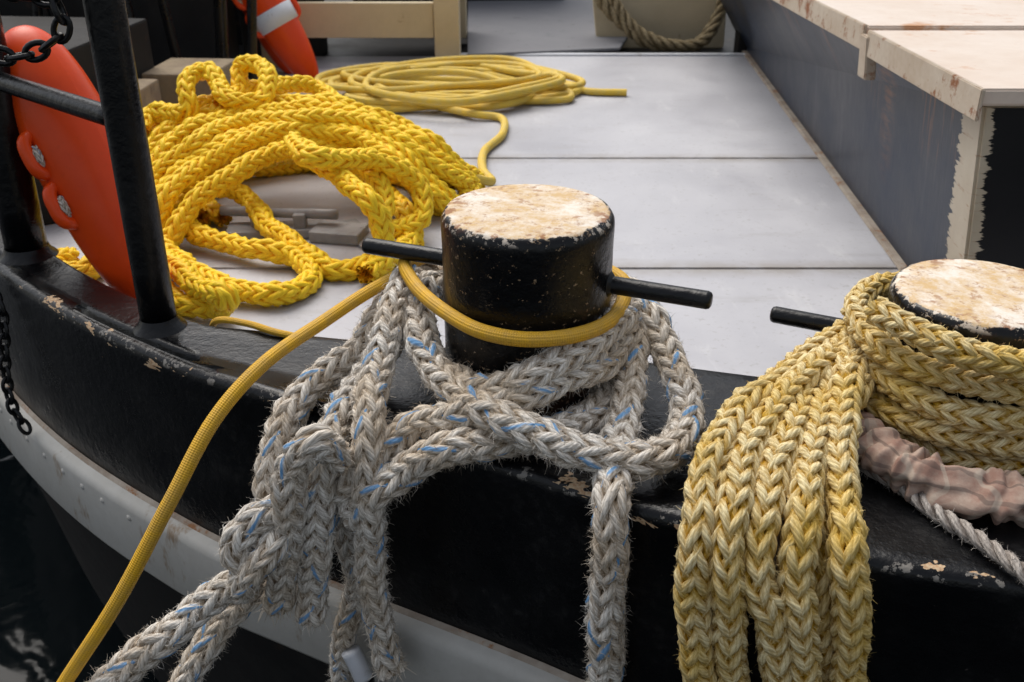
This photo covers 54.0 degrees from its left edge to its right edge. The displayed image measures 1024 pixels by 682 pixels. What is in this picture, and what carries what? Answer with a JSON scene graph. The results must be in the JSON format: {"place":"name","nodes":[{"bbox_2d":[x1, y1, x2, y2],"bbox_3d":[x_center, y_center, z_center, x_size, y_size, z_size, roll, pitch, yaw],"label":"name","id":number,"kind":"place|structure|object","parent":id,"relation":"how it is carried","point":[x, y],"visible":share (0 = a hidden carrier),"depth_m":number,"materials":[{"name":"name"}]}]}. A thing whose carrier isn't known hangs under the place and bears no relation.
{"place":"outdoors","nodes":[
{"label":"outdoors","id":0,"kind":"place"},
{"bbox_2d":[0,438,158,681],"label":"water","id":1,"kind":"structure","parent":0,"point":[52,606],"depth_m":3.02,"materials":[{"name":"black liquid"}]},
{"bbox_2d":[0,232,1023,681],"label":"boat hull","id":2,"kind":"object","parent":1,"relation":"on","point":[488,572],"visible":0.56,"depth_m":1.62,"materials":[{"name":"black paint"}]},
{"bbox_2d":[0,292,31,434],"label":"hanging chain","id":3,"kind":"object","parent":2,"relation":"hanging from","point":[15,413],"visible":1,"depth_m":2.09,"materials":[{"name":"black paint"}]},
{"bbox_2d":[0,0,187,338],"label":"railing","id":4,"kind":"object","parent":2,"relation":"on","point":[116,111],"visible":0.99,"depth_m":1.72,"materials":[{"name":"black metal"}]},
{"bbox_2d":[0,0,72,66],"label":"hanging chain","id":5,"kind":"object","parent":4,"relation":"hanging from","point":[61,17],"visible":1,"depth_m":1.55,"materials":[{"name":"black paint"}]},
{"bbox_2d":[362,184,712,415],"bbox_3d":[0.017,-0.008,1.574,0.275,0.425,0.522,-23,35,-37],"label":"mooring bollard","id":6,"kind":"object","parent":2,"relation":"on","point":[527,257],"visible":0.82,"depth_m":1.43,"materials":[{"name":"black metal"}]},
{"bbox_2d":[56,259,631,681],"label":"yellow braided line","id":7,"kind":"object","parent":6,"relation":"attached to","point":[248,378],"visible":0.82,"depth_m":1.41,"materials":[{"name":"yellow fabric"}]},
{"bbox_2d":[84,263,708,681],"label":"white mooring rope","id":8,"kind":"object","parent":6,"relation":"attached to","point":[322,485],"visible":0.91,"depth_m":1.44,"materials":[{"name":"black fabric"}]},
{"bbox_2d":[671,270,1023,681],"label":"faded yellow mooring rope","id":9,"kind":"object","parent":2,"relation":"attached to","point":[788,428],"visible":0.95,"depth_m":1.28,"materials":[{"name":"yellow fabric"}]},
{"bbox_2d":[770,259,1023,405],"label":"mooring bollard","id":10,"kind":"object","parent":2,"relation":"attached to","point":[983,301],"visible":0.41,"depth_m":1.42,"materials":[{"name":"beige metal"}]},
{"bbox_2d":[774,409,1023,570],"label":"plaid chafe cloth","id":11,"kind":"object","parent":2,"relation":"on","point":[892,457],"visible":0.29,"depth_m":1.30,"materials":[{"name":"pink fabric"}]},
{"bbox_2d":[858,462,1023,583],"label":"grey twisted rope","id":12,"kind":"object","parent":2,"relation":"on","point":[952,523],"visible":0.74,"depth_m":1.26,"materials":[{"name":"grey fabric"}]},
{"bbox_2d":[44,0,898,376],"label":"deck","id":13,"kind":"structure","parent":0,"point":[702,168],"depth_m":2.86,"materials":[{"name":"grey paint"}]},
{"bbox_2d":[5,25,135,298],"bbox_3d":[-0.870,-0.344,2.064,0.182,0.619,0.241,-13,16,36],"label":"rescue buoy","id":14,"kind":"object","parent":13,"relation":"on","point":[66,158],"visible":0.5,"depth_m":1.98,"materials":[{"name":"orange plastic"}]},
{"bbox_2d":[0,0,498,224],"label":"deck machinery","id":15,"kind":"object","parent":13,"relation":"on","point":[172,40],"visible":0.32,"depth_m":3.68,"materials":[{"name":"metal"}]},
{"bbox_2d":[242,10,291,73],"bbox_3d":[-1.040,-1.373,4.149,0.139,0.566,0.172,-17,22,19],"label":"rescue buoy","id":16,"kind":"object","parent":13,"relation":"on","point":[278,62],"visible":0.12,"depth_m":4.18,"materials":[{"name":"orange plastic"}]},
{"bbox_2d":[56,54,485,318],"bbox_3d":[-0.567,-0.421,2.517,1.028,0.409,1.233,0,27,0],"label":"yellow rope pile","id":17,"kind":"object","parent":13,"relation":"on","point":[224,139],"visible":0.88,"depth_m":2.51,"materials":[{"name":"yellow fabric"}]},
{"bbox_2d":[232,0,318,77],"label":"rescue buoy","id":18,"kind":"object","parent":13,"relation":"on","point":[281,31],"visible":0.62,"depth_m":3.94,"materials":[{"name":"orange plastic"}]},
{"bbox_2d":[219,205,372,248],"bbox_3d":[-0.529,-0.301,2.540,0.425,0.067,0.203,0,27,0],"label":"deck cleat","id":19,"kind":"object","parent":13,"relation":"on","point":[355,232],"visible":0.82,"depth_m":2.52,"materials":[{"name":"metal"}]},
{"bbox_2d":[261,0,466,66],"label":"bench","id":20,"kind":"object","parent":13,"relation":"on","point":[443,23],"visible":0.56,"depth_m":4.29,"materials":[{"name":"beige paint"}]},
{"bbox_2d":[314,55,626,185],"bbox_3d":[-0.029,-0.873,3.642,1.081,0.086,1.586,-14,30,-25],"label":"pale yellow line coil","id":21,"kind":"object","parent":13,"relation":"on","point":[474,86],"visible":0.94,"depth_m":3.76,"materials":[{"name":"yellow fabric"}]},
{"bbox_2d":[468,0,626,54],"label":"rubber mat","id":22,"kind":"object","parent":13,"relation":"on","point":[506,27],"visible":0.68,"depth_m":5.11,"materials":[{"name":"grey rubber"}]},
{"bbox_2d":[592,0,746,52],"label":"bulwark","id":23,"kind":"object","parent":13,"relation":"on","point":[681,19],"visible":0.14,"depth_m":4.88,"materials":[{"name":"beige paint"}]},
{"bbox_2d":[596,0,725,52],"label":"tan hanging rope","id":24,"kind":"object","parent":23,"relation":"hanging from","point":[616,13],"visible":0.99,"depth_m":4.73,"materials":[{"name":"beige fabric"}]},
{"bbox_2d":[720,0,1023,270],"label":"deck hatch box","id":25,"kind":"object","parent":13,"relation":"on","point":[906,117],"visible":0.8,"depth_m":2.34,"materials":[{"name":"paint"}]}
]}

